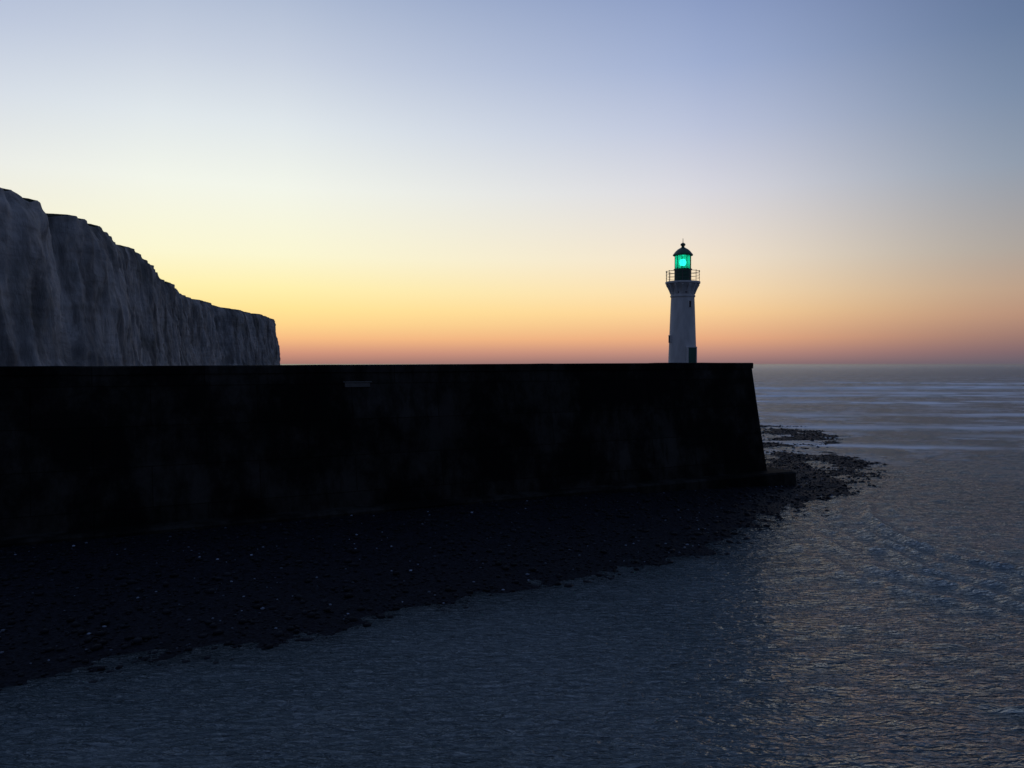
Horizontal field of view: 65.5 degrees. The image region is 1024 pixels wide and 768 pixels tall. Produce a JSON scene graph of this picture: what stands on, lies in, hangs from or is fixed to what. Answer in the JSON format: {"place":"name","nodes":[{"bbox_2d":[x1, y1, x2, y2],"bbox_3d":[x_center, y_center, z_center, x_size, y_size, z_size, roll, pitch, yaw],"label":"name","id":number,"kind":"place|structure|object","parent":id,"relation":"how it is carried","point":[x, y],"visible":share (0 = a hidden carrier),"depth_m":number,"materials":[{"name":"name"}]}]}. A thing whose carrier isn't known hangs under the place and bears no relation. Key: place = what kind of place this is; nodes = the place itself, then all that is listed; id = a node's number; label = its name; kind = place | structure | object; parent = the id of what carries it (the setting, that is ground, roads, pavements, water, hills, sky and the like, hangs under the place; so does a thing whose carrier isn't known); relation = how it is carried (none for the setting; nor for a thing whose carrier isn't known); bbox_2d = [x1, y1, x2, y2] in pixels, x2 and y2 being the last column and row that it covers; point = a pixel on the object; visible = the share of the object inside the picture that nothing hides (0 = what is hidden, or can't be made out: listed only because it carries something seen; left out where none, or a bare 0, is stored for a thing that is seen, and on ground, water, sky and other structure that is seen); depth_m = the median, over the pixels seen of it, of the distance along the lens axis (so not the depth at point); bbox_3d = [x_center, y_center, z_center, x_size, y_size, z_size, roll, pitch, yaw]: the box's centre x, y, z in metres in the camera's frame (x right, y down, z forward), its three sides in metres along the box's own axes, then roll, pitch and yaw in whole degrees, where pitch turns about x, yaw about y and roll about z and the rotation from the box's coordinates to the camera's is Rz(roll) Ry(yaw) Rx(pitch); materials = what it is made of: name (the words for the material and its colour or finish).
{"place":"outdoors","nodes":[
{"label":"outdoors","id":0,"kind":"place"},
{"bbox_2d":[0,188,280,365],"bbox_3d":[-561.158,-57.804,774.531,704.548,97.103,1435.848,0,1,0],"label":"chalk cliff","id":1,"kind":"structure","parent":0,"point":[75,291],"depth_m":439.63,"materials":[{"name":"white stone"}]},
{"bbox_2d":[0,425,895,690],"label":"shingle beach","id":2,"kind":"structure","parent":0,"point":[21,657],"depth_m":39.04,"materials":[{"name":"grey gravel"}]},
{"bbox_2d":[0,363,795,547],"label":"harbour jetty wall","id":3,"kind":"structure","parent":2,"relation":"on","point":[91,452],"depth_m":51.17,"materials":[{"name":"concrete"}]},
{"bbox_2d":[343,381,371,386],"bbox_3d":[-10.124,0.017,52.212,1.900,0.365,0.210,-1,2,-28],"label":"wall plaque","id":4,"kind":"object","parent":3,"relation":"attached to","point":[358,384],"depth_m":52.16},
{"bbox_2d":[668,283,695,362],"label":"tower shaft","id":5,"kind":"object","parent":3,"relation":"on","point":[682,331],"visible":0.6,"depth_m":71.38,"materials":[{"name":"white paint"}]},
{"bbox_2d":[666,269,699,281],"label":"gallery railing","id":6,"kind":"object","parent":5,"relation":"on","point":[682,276],"visible":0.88,"depth_m":71.60,"materials":[{"name":"black metal"}]},
{"bbox_2d":[666,283,699,294],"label":"gallery corbels","id":7,"kind":"object","parent":5,"relation":"attached to","point":[695,286],"visible":0.85,"depth_m":71.43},
{"bbox_2d":[665,280,699,283],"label":"gallery slab","id":8,"kind":"structure","parent":7,"relation":"on","point":[683,281],"depth_m":70.93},
{"bbox_2d":[674,268,691,280],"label":"lantern drum","id":9,"kind":"object","parent":8,"relation":"on","point":[686,271],"visible":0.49,"depth_m":71.61,"materials":[{"name":"black metal"}]},
{"bbox_2d":[675,255,689,268],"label":"lantern glazing","id":10,"kind":"structure","parent":9,"relation":"on","point":[683,261],"depth_m":71.64,"materials":[{"name":"green glass"}]},
{"bbox_2d":[673,243,692,256],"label":"lantern roof","id":11,"kind":"structure","parent":10,"relation":"on","point":[682,250],"depth_m":71.67,"materials":[{"name":"black metal"}]},
{"bbox_2d":[686,347,696,362],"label":"entrance door frame","id":12,"kind":"object","parent":5,"relation":"attached to","point":[687,354],"visible":0.72,"depth_m":71.14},
{"bbox_2d":[689,348,695,362],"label":"entrance door","id":13,"kind":"structure","parent":12,"relation":"in","point":[692,355],"depth_m":71.25,"materials":[{"name":"green paint"}]},
{"bbox_2d":[0,364,1023,767],"bbox_3d":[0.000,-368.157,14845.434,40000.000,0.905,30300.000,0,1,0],"label":"sea","id":14,"kind":"structure","parent":0,"point":[872,624],"depth_m":28.20,"materials":[{"name":"liquid"}]},
{"bbox_2d":[0,0,1023,363],"label":"sky","id":15,"kind":"structure","parent":0,"point":[375,181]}
]}

